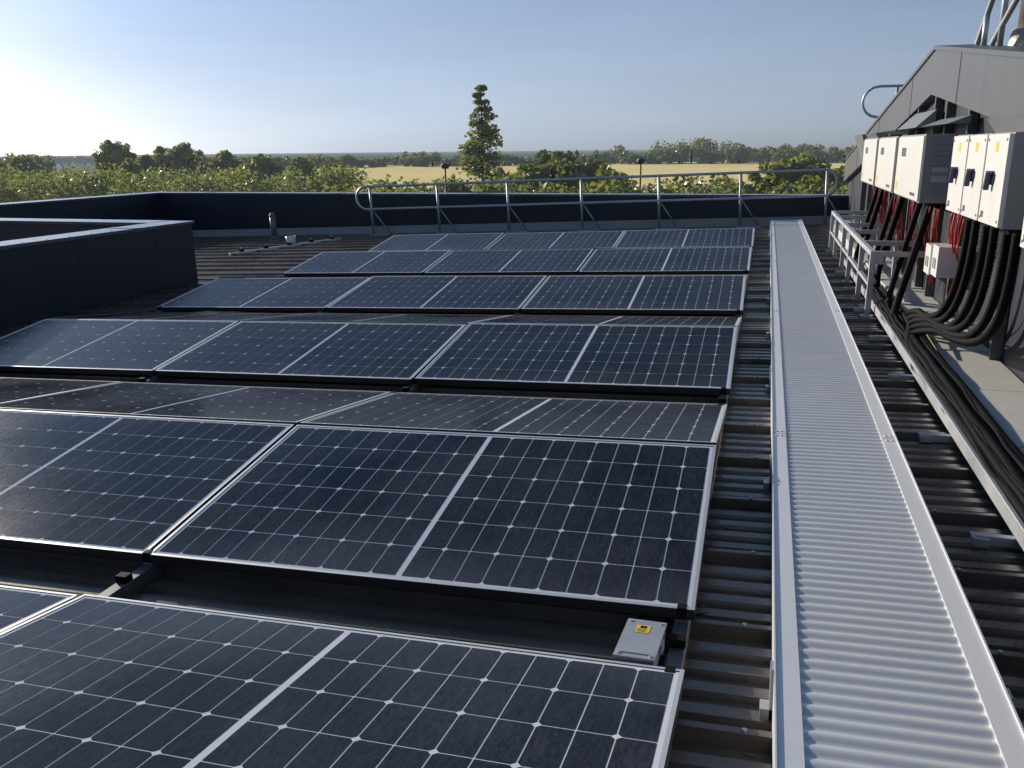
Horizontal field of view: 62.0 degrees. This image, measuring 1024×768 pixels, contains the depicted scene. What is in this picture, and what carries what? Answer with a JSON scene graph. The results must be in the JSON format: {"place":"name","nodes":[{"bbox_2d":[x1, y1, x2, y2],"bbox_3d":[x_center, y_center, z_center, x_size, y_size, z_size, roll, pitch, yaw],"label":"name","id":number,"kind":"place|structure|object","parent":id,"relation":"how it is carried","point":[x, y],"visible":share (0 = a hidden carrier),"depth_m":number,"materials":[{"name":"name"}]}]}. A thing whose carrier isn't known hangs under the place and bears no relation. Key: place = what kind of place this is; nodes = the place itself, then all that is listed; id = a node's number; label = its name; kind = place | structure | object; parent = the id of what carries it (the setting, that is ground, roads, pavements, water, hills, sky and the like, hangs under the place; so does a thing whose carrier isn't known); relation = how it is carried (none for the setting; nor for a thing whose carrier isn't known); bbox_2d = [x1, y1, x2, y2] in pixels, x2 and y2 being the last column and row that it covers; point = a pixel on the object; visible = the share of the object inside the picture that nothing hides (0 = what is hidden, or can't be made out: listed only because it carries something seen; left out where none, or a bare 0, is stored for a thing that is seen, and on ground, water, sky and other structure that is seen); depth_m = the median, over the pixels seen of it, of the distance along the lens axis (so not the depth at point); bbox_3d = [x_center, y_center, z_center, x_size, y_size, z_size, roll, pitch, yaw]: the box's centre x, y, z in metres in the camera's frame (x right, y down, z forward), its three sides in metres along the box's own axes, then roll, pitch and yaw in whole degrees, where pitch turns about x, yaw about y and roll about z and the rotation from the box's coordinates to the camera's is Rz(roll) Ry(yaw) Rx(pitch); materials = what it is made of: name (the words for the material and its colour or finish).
{"place":"outdoors","nodes":[
{"label":"outdoors","id":0,"kind":"place"},
{"bbox_2d":[0,147,852,198],"bbox_3d":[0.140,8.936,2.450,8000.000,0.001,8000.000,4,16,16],"label":"terrain","id":1,"kind":"structure","parent":0,"point":[427,173],"depth_m":403.19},
{"bbox_2d":[0,164,33,200],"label":"hedge bush","id":2,"kind":"object","parent":1,"relation":"on","point":[11,171],"visible":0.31,"depth_m":64.58,"materials":[{"name":"green plant"}]},
{"bbox_2d":[0,171,49,202],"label":"hedge bush","id":3,"kind":"object","parent":1,"relation":"on","point":[5,197],"visible":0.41,"depth_m":57.82,"materials":[{"name":"green plant"}]},
{"bbox_2d":[8,154,49,184],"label":"tree","id":4,"kind":"object","parent":1,"relation":"on","point":[14,160],"visible":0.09,"depth_m":84.12,"materials":[{"name":"green plant"}]},
{"bbox_2d":[0,165,80,202],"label":"hedge bush","id":5,"kind":"object","parent":1,"relation":"on","point":[45,177],"visible":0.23,"depth_m":59.42,"materials":[{"name":"green plant"}]},
{"bbox_2d":[10,172,84,200],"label":"hedge bush","id":6,"kind":"object","parent":1,"relation":"on","point":[53,191],"visible":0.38,"depth_m":56.67,"materials":[{"name":"green plant"}]},
{"bbox_2d":[26,169,104,197],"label":"hedge bush","id":7,"kind":"object","parent":1,"relation":"on","point":[76,189],"visible":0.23,"depth_m":59.41,"materials":[{"name":"green plant"}]},
{"bbox_2d":[36,167,95,197],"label":"hedge bush","id":8,"kind":"object","parent":1,"relation":"on","point":[91,180],"visible":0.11,"depth_m":61.60,"materials":[{"name":"green plant"}]},
{"bbox_2d":[55,156,97,173],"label":"building","id":9,"kind":"structure","parent":1,"relation":"on","point":[61,162],"depth_m":414.05,"materials":[{"name":"grey"}]},
{"bbox_2d":[58,166,111,196],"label":"hedge bush","id":10,"kind":"object","parent":1,"relation":"on","point":[85,173],"visible":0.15,"depth_m":63.53,"materials":[{"name":"green plant"}]},
{"bbox_2d":[58,162,124,196],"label":"hedge bush","id":11,"kind":"object","parent":1,"relation":"on","point":[110,171],"visible":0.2,"depth_m":64.72,"materials":[{"name":"green plant"}]},
{"bbox_2d":[95,144,126,173],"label":"tree","id":12,"kind":"object","parent":1,"relation":"on","point":[110,152],"visible":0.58,"depth_m":82.98,"materials":[{"name":"green plant"}]},
{"bbox_2d":[90,140,133,173],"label":"tree","id":13,"kind":"object","parent":1,"relation":"on","point":[97,155],"visible":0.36,"depth_m":83.78,"materials":[{"name":"green plant"}]},
{"bbox_2d":[82,169,144,195],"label":"hedge bush","id":14,"kind":"object","parent":1,"relation":"on","point":[102,179],"visible":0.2,"depth_m":63.01,"materials":[{"name":"green plant"}]},
{"bbox_2d":[114,158,146,183],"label":"tree","id":15,"kind":"object","parent":1,"relation":"on","point":[132,167],"visible":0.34,"depth_m":76.86,"materials":[{"name":"green plant"}]},
{"bbox_2d":[105,166,166,194],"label":"hedge bush","id":16,"kind":"object","parent":1,"relation":"on","point":[135,184],"visible":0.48,"depth_m":58.28,"materials":[{"name":"green plant"}]},
{"bbox_2d":[132,154,169,182],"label":"tree","id":17,"kind":"object","parent":1,"relation":"on","point":[146,161],"visible":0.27,"depth_m":79.93,"materials":[{"name":"green plant"}]},
{"bbox_2d":[153,146,177,175],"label":"tree","id":18,"kind":"object","parent":1,"relation":"on","point":[160,157],"visible":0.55,"depth_m":93.29,"materials":[{"name":"green plant"}]},
{"bbox_2d":[152,167,199,191],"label":"hedge bush","id":19,"kind":"object","parent":1,"relation":"on","point":[197,171],"visible":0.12,"depth_m":71.43,"materials":[{"name":"green plant"}]},
{"bbox_2d":[140,167,216,191],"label":"hedge bush","id":20,"kind":"object","parent":1,"relation":"on","point":[163,185],"visible":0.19,"depth_m":62.55,"materials":[{"name":"green plant"}]},
{"bbox_2d":[165,142,206,177],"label":"tree","id":21,"kind":"object","parent":1,"relation":"on","point":[184,153],"visible":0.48,"depth_m":94.56,"materials":[{"name":"green plant"}]},
{"bbox_2d":[168,173,225,191],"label":"hedge bush","id":22,"kind":"object","parent":1,"relation":"on","point":[202,181],"visible":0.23,"depth_m":61.69,"materials":[{"name":"green plant"}]},
{"bbox_2d":[170,169,228,191],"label":"hedge bush","id":23,"kind":"object","parent":1,"relation":"on","point":[186,176],"visible":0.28,"depth_m":62.77,"materials":[{"name":"green plant"}]},
{"bbox_2d":[188,160,224,188],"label":"tree","id":24,"kind":"object","parent":1,"relation":"on","point":[202,165],"visible":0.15,"depth_m":78.21,"materials":[{"name":"green plant"}]},
{"bbox_2d":[209,149,244,189],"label":"tree","id":25,"kind":"object","parent":1,"relation":"on","point":[221,155],"visible":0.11,"depth_m":80.23,"materials":[{"name":"green plant"}]},
{"bbox_2d":[206,166,265,191],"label":"hedge bush","id":26,"kind":"object","parent":1,"relation":"on","point":[243,175],"visible":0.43,"depth_m":65.43,"materials":[{"name":"green plant"}]},
{"bbox_2d":[214,177,272,191],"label":"hedge bush","id":27,"kind":"object","parent":1,"relation":"on","point":[247,180],"visible":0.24,"depth_m":63.01,"materials":[{"name":"green plant"}]},
{"bbox_2d":[240,153,274,188],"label":"tree","id":28,"kind":"object","parent":1,"relation":"on","point":[259,163],"visible":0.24,"depth_m":79.44,"materials":[{"name":"green plant"}]},
{"bbox_2d":[259,162,285,186],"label":"tree","id":29,"kind":"object","parent":1,"relation":"on","point":[274,167],"visible":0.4,"depth_m":79.39,"materials":[{"name":"green plant"}]},
{"bbox_2d":[284,156,319,191],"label":"tree","id":30,"kind":"object","parent":1,"relation":"on","point":[303,164],"visible":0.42,"depth_m":84.63,"materials":[{"name":"green plant"}]},
{"bbox_2d":[270,169,348,191],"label":"hedge bush","id":31,"kind":"object","parent":1,"relation":"on","point":[291,174],"visible":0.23,"depth_m":65.56,"materials":[{"name":"green plant"}]},
{"bbox_2d":[306,167,363,191],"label":"hedge bush","id":32,"kind":"object","parent":1,"relation":"on","point":[343,175],"visible":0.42,"depth_m":62.46,"materials":[{"name":"green plant"}]},
{"bbox_2d":[303,166,371,191],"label":"hedge bush","id":33,"kind":"object","parent":1,"relation":"on","point":[334,177],"visible":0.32,"depth_m":62.98,"materials":[{"name":"green plant"}]},
{"bbox_2d":[380,174,443,192],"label":"hedge bush","id":34,"kind":"object","parent":1,"relation":"on","point":[404,182],"visible":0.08,"depth_m":40.52,"materials":[{"name":"green plant"}]},
{"bbox_2d":[0,136,854,171],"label":"distant tree belt","id":35,"kind":"object","parent":1,"relation":"on","point":[728,154],"visible":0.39,"depth_m":491.21,"materials":[{"name":"green plant"}]},
{"bbox_2d":[405,176,464,192],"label":"hedge bush","id":36,"kind":"object","parent":1,"relation":"on","point":[443,181],"visible":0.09,"depth_m":41.74,"materials":[{"name":"green plant"}]},
{"bbox_2d":[456,84,509,191],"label":"tall conifer","id":37,"kind":"object","parent":1,"relation":"on","point":[485,133],"visible":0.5,"depth_m":55.32,"materials":[{"name":"green plant"}]},
{"bbox_2d":[473,177,542,192],"bbox_3d":[-0.042,-5.223,38.546,3.759,8.137,3.909,4,16,16],"label":"hedge bush","id":38,"kind":"object","parent":1,"relation":"on","point":[489,188],"visible":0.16,"depth_m":36.76,"materials":[{"name":"green plant"}]},
{"bbox_2d":[506,163,559,192],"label":"tree","id":39,"kind":"object","parent":1,"relation":"on","point":[530,170],"visible":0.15,"depth_m":46.29,"materials":[{"name":"green plant"}]},
{"bbox_2d":[519,149,551,166],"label":"tree","id":40,"kind":"object","parent":1,"relation":"on","point":[545,155],"visible":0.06,"depth_m":53.20,"materials":[{"name":"green plant"}]},
{"bbox_2d":[507,172,567,192],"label":"hedge bush","id":41,"kind":"object","parent":1,"relation":"on","point":[515,185],"visible":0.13,"depth_m":42.05,"materials":[{"name":"green plant"}]},
{"bbox_2d":[538,158,598,191],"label":"tree","id":42,"kind":"object","parent":1,"relation":"on","point":[564,168],"visible":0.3,"depth_m":46.90,"materials":[{"name":"green plant"}]},
{"bbox_2d":[535,150,610,178],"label":"tree","id":43,"kind":"object","parent":1,"relation":"on","point":[559,155],"visible":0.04,"depth_m":49.91,"materials":[{"name":"green plant"}]},
{"bbox_2d":[577,168,640,192],"bbox_3d":[4.849,-6.017,40.782,3.857,8.381,2.945,-15,21,-41],"label":"hedge bush","id":44,"kind":"object","parent":1,"relation":"on","point":[600,174],"visible":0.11,"depth_m":39.46,"materials":[{"name":"green plant"}]},
{"bbox_2d":[597,179,636,192],"bbox_3d":[5.316,-5.631,40.182,3.555,7.946,4.172,4,16,16],"label":"hedge bush","id":45,"kind":"object","parent":1,"relation":"on","point":[614,185],"visible":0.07,"depth_m":37.96,"materials":[{"name":"green plant"}]},
{"bbox_2d":[647,178,688,193],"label":"hedge bush","id":46,"kind":"object","parent":1,"relation":"on","point":[668,190],"visible":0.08,"depth_m":41.94,"materials":[{"name":"green plant"}]},
{"bbox_2d":[663,176,706,193],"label":"hedge bush","id":47,"kind":"object","parent":1,"relation":"on","point":[684,183],"visible":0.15,"depth_m":43.65,"materials":[{"name":"green plant"}]},
{"bbox_2d":[683,175,737,193],"bbox_3d":[9.365,-5.871,40.577,3.667,8.114,3.573,4,16,16],"label":"hedge bush","id":48,"kind":"object","parent":1,"relation":"on","point":[718,179],"visible":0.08,"depth_m":39.90,"materials":[{"name":"green plant"}]},
{"bbox_2d":[699,178,751,193],"bbox_3d":[8.791,-4.864,37.098,3.746,8.031,3.884,4,16,16],"label":"hedge bush","id":49,"kind":"object","parent":1,"relation":"on","point":[729,187],"visible":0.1,"depth_m":35.75,"materials":[{"name":"green plant"}]},
{"bbox_2d":[735,157,795,193],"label":"tree","id":50,"kind":"object","parent":1,"relation":"on","point":[763,166],"visible":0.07,"depth_m":41.50,"materials":[{"name":"green plant"}]},
{"bbox_2d":[758,156,823,193],"bbox_3d":[13.383,-6.371,40.908,3.044,8.804,2.794,-1,15,-1],"label":"tree","id":51,"kind":"object","parent":1,"relation":"on","point":[782,180],"visible":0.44,"depth_m":39.65,"materials":[{"name":"green plant"}]},
{"bbox_2d":[753,153,843,188],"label":"tree","id":52,"kind":"object","parent":1,"relation":"on","point":[822,176],"visible":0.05,"depth_m":42.02,"materials":[{"name":"green plant"}]},
{"bbox_2d":[775,175,824,193],"bbox_3d":[12.752,-5.354,38.716,3.025,8.036,3.603,4,16,16],"label":"hedge bush","id":53,"kind":"object","parent":1,"relation":"on","point":[806,183],"visible":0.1,"depth_m":37.66,"materials":[{"name":"green plant"}]},
{"bbox_2d":[797,184,847,193],"bbox_3d":[12.946,-4.259,35.128,4.133,7.822,3.036,14,21,42],"label":"hedge bush","id":54,"kind":"object","parent":1,"relation":"on","point":[838,191],"visible":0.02,"depth_m":34.89,"materials":[{"name":"green plant"}]},
{"bbox_2d":[0,0,1020,155],"label":"sky","id":55,"kind":"structure","parent":0,"point":[236,76],"materials":[{"name":"blue"}]},
{"bbox_2d":[0,224,1023,767],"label":"roof deck","id":56,"kind":"structure","parent":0,"point":[726,680],"depth_m":2.92,"materials":[{"name":"metal"}]},
{"bbox_2d":[268,213,280,241],"bbox_3d":[-4.575,-3.010,16.360,0.260,0.530,0.260,2,15,16],"label":"vent pipe","id":57,"kind":"object","parent":56,"relation":"on","point":[274,236],"visible":1,"depth_m":16.32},
{"bbox_2d":[229,235,341,255],"bbox_3d":[-3.924,-2.461,15.014,0.071,0.130,2.571,10,18,33],"label":"mounting rail","id":58,"kind":"object","parent":56,"relation":"on","point":[265,247],"visible":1,"depth_m":14.97,"materials":[{"name":"metal"}]},
{"bbox_2d":[73,231,754,767],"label":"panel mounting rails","id":59,"kind":"object","parent":56,"relation":"on","point":[125,585],"visible":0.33,"depth_m":2.84,"materials":[{"name":"black"}]},
{"bbox_2d":[0,585,76,632],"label":"solar panel","id":60,"kind":"object","parent":59,"relation":"on","point":[18,605],"visible":0.79,"depth_m":2.60,"materials":[{"name":"glass"}]},
{"bbox_2d":[0,377,119,402],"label":"solar panel","id":61,"kind":"object","parent":59,"relation":"on","point":[12,389],"visible":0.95,"depth_m":5.19,"materials":[{"name":"glass"}]},
{"bbox_2d":[0,319,238,375],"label":"solar panel","id":62,"kind":"object","parent":59,"relation":"on","point":[118,347],"visible":1,"depth_m":6.29,"materials":[{"name":"glass"}]},
{"bbox_2d":[0,409,294,561],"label":"solar panel","id":63,"kind":"object","parent":59,"relation":"on","point":[124,487],"visible":0.99,"depth_m":3.53,"materials":[{"name":"glass"}]},
{"bbox_2d":[48,312,302,321],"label":"solar panel","id":64,"kind":"object","parent":59,"relation":"on","point":[200,316],"visible":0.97,"depth_m":7.30,"materials":[{"name":"glass"}]},
{"bbox_2d":[0,382,389,425],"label":"solar panel","id":65,"kind":"object","parent":59,"relation":"on","point":[295,406],"visible":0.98,"depth_m":4.52,"materials":[{"name":"glass"}]},
{"bbox_2d":[157,277,370,310],"bbox_3d":[-2.463,-0.910,8.575,1.840,0.038,1.041,2,23,16],"label":"solar panel","id":66,"kind":"object","parent":59,"relation":"on","point":[271,294],"visible":0.99,"depth_m":8.47,"materials":[{"name":"glass"}]},
{"bbox_2d":[218,276,371,277],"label":"solar panel","id":67,"kind":"object","parent":59,"relation":"on","point":[295,277],"visible":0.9,"depth_m":9.03,"materials":[{"name":"glass"}]},
{"bbox_2d":[155,321,466,384],"bbox_3d":[-1.345,-0.240,5.856,1.840,0.038,1.041,2,23,16],"label":"solar panel","id":68,"kind":"object","parent":59,"relation":"on","point":[385,353],"visible":0.99,"depth_m":5.75,"materials":[{"name":"glass"}]},
{"bbox_2d":[0,594,684,767],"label":"solar panel","id":69,"kind":"object","parent":59,"relation":"on","point":[90,681],"visible":1,"depth_m":2.00,"materials":[{"name":"glass"}]},
{"bbox_2d":[284,250,450,275],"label":"solar panel","id":70,"kind":"object","parent":59,"relation":"on","point":[384,263],"visible":1,"depth_m":10.66,"materials":[{"name":"glass"}]},
{"bbox_2d":[242,313,507,323],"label":"solar panel","id":71,"kind":"object","parent":59,"relation":"on","point":[391,318],"visible":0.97,"depth_m":6.72,"materials":[{"name":"glass"}]},
{"bbox_2d":[149,425,715,620],"bbox_3d":[-0.224,0.428,3.134,1.840,0.037,1.041,2,23,16],"label":"solar panel","id":72,"kind":"object","parent":59,"relation":"on","point":[618,526],"visible":1,"depth_m":2.99,"materials":[{"name":"glass"}]},
{"bbox_2d":[326,275,546,312],"bbox_3d":[-0.681,-0.860,8.047,1.840,0.036,1.041,2,24,16],"label":"solar panel","id":73,"kind":"object","parent":59,"relation":"on","point":[487,294],"visible":0.99,"depth_m":7.94,"materials":[{"name":"glass"}]},
{"bbox_2d":[369,233,504,250],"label":"solar panel","id":74,"kind":"object","parent":59,"relation":"on","point":[452,242],"visible":0.94,"depth_m":12.94,"materials":[{"name":"glass"}]},
{"bbox_2d":[424,249,593,275],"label":"solar panel","id":75,"kind":"object","parent":59,"relation":"on","point":[527,262],"visible":0.99,"depth_m":10.14,"materials":[{"name":"glass"}]},
{"bbox_2d":[299,392,726,449],"bbox_3d":[0.066,0.157,4.103,1.840,0.036,1.041,2,8,16],"label":"solar panel","id":76,"kind":"object","parent":59,"relation":"on","point":[678,422],"visible":0.96,"depth_m":3.98,"materials":[{"name":"glass"}]},
{"bbox_2d":[487,231,624,248],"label":"solar panel","id":77,"kind":"object","parent":59,"relation":"on","point":[588,239],"visible":0.94,"depth_m":12.43,"materials":[{"name":"glass"}]},
{"bbox_2d":[415,323,737,394],"bbox_3d":[0.442,-0.188,5.335,1.840,0.039,1.041,2,23,16],"label":"solar panel","id":78,"kind":"object","parent":59,"relation":"on","point":[668,359],"visible":1,"depth_m":5.22,"materials":[{"name":"glass"}]},
{"bbox_2d":[471,315,741,329],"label":"solar panel","id":79,"kind":"object","parent":59,"relation":"on","point":[646,320],"visible":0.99,"depth_m":6.24,"materials":[{"name":"glass"}]},
{"bbox_2d":[521,275,745,314],"bbox_3d":[1.101,-0.801,7.530,1.840,0.038,1.041,2,23,16],"label":"solar panel","id":80,"kind":"object","parent":59,"relation":"on","point":[665,294],"visible":1,"depth_m":7.42,"materials":[{"name":"glass"}]},
{"bbox_2d":[613,612,707,665],"bbox_3d":[0.391,0.694,2.401,0.304,0.111,0.454,2,15,16],"label":"junction box","id":81,"kind":"object","parent":59,"relation":"attached to","point":[641,641],"visible":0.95,"depth_m":2.27,"materials":[{"name":"grey"}]},
{"bbox_2d":[579,247,751,274],"bbox_3d":[1.768,-1.409,9.727,1.840,0.038,1.041,2,23,17],"label":"solar panel","id":82,"kind":"object","parent":59,"relation":"on","point":[697,260],"visible":1,"depth_m":9.62,"materials":[{"name":"glass"}]},
{"bbox_2d":[614,228,754,247],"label":"solar panel","id":83,"kind":"object","parent":59,"relation":"on","point":[724,237],"visible":0.99,"depth_m":11.89,"materials":[{"name":"glass"}]},
{"bbox_2d":[0,192,848,329],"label":"parapet walls","id":84,"kind":"structure","parent":56,"relation":"attached to","point":[60,257],"depth_m":15.01,"materials":[{"name":"metal"}]},
{"bbox_2d":[192,216,830,236],"bbox_3d":[-0.923,-3.001,16.444,13.800,0.150,0.170,2,15,16],"label":"parapet flashing","id":85,"kind":"object","parent":84,"relation":"attached to","point":[762,221],"visible":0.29,"depth_m":16.21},
{"bbox_2d":[105,224,1012,732],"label":"roof fixings","id":86,"kind":"object","parent":56,"relation":"on","point":[765,708],"visible":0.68,"depth_m":2.10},
{"bbox_2d":[355,168,838,234],"bbox_3d":[1.309,-3.283,15.550,9.033,0.957,0.250,2,15,16],"label":"guard rail","id":87,"kind":"object","parent":56,"relation":"on","point":[740,198],"visible":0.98,"depth_m":15.34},
{"bbox_2d":[826,210,924,317],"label":"support frames","id":88,"kind":"structure","parent":56,"relation":"on","point":[855,233],"depth_m":7.49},
{"bbox_2d":[770,217,1023,767],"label":"roof walkway","id":89,"kind":"structure","parent":56,"relation":"on","point":[882,657],"depth_m":2.40,"materials":[{"name":"metal"}]},
{"bbox_2d":[828,217,1023,453],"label":"plinth slabs","id":90,"kind":"structure","parent":56,"relation":"on","point":[996,387],"depth_m":4.62,"materials":[{"name":"concrete"}]},
{"bbox_2d":[854,96,1023,360],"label":"inverter struts and hoods","id":91,"kind":"object","parent":90,"relation":"on","point":[921,120],"visible":0.41,"depth_m":6.91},
{"bbox_2d":[861,138,880,185],"bbox_3d":[3.826,-2.284,8.800,0.282,0.490,1.206,4,16,16],"label":"inverter","id":92,"kind":"object","parent":91,"relation":"attached to","point":[869,163],"visible":0.26,"depth_m":8.69,"materials":[{"name":"white"}]},
{"bbox_2d":[875,136,900,192],"bbox_3d":[3.449,-1.935,7.551,0.282,0.490,1.206,4,16,16],"label":"inverter","id":93,"kind":"object","parent":91,"relation":"attached to","point":[886,163],"visible":0.31,"depth_m":7.43,"materials":[{"name":"white"}]},
{"bbox_2d":[894,133,970,207],"bbox_3d":[3.072,-1.587,6.303,0.282,0.490,1.206,4,16,16],"label":"inverter","id":94,"kind":"object","parent":91,"relation":"attached to","point":[923,167],"visible":0.75,"depth_m":5.80,"materials":[{"name":"white"}]},
{"bbox_2d":[923,243,960,277],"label":"combiner boxes","id":95,"kind":"object","parent":91,"relation":"attached to","point":[940,261],"visible":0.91,"depth_m":5.59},
{"bbox_2d":[946,134,979,222],"bbox_3d":[2.515,-1.123,4.652,0.234,0.455,0.390,4,16,16],"label":"electrical cabinet","id":96,"kind":"object","parent":91,"relation":"attached to","point":[957,174],"visible":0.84,"depth_m":4.64,"materials":[{"name":"white"}]},
{"bbox_2d":[960,133,999,228],"bbox_3d":[2.400,-1.018,4.273,0.234,0.455,0.390,4,16,16],"label":"electrical cabinet","id":97,"kind":"object","parent":91,"relation":"attached to","point":[974,175],"visible":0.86,"depth_m":4.26,"materials":[{"name":"white"}]},
{"bbox_2d":[978,132,1023,237],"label":"electrical cabinet","id":98,"kind":"object","parent":91,"relation":"attached to","point":[1002,202],"visible":0.99,"depth_m":3.77,"materials":[{"name":"white"}]},
{"bbox_2d":[835,257,1023,550],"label":"cable tray","id":99,"kind":"object","parent":56,"relation":"on","point":[1006,510],"visible":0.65,"depth_m":3.77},
{"bbox_2d":[851,186,1023,522],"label":"cables","id":100,"kind":"object","parent":99,"relation":"on","point":[1000,454],"visible":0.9,"depth_m":4.59,"materials":[{"name":"black plastic"}]},
{"bbox_2d":[844,44,1023,382],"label":"plant room","id":101,"kind":"object","parent":56,"relation":"on","point":[985,82],"visible":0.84,"depth_m":5.87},
{"bbox_2d":[861,0,1019,117],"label":"plant roof rail","id":102,"kind":"object","parent":101,"relation":"attached to","point":[999,33],"visible":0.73,"depth_m":6.30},
{"bbox_2d":[1007,0,1023,46],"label":"flue pipe","id":103,"kind":"object","parent":101,"relation":"in","point":[1016,38],"visible":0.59,"depth_m":5.92,"materials":[{"name":"metal"}]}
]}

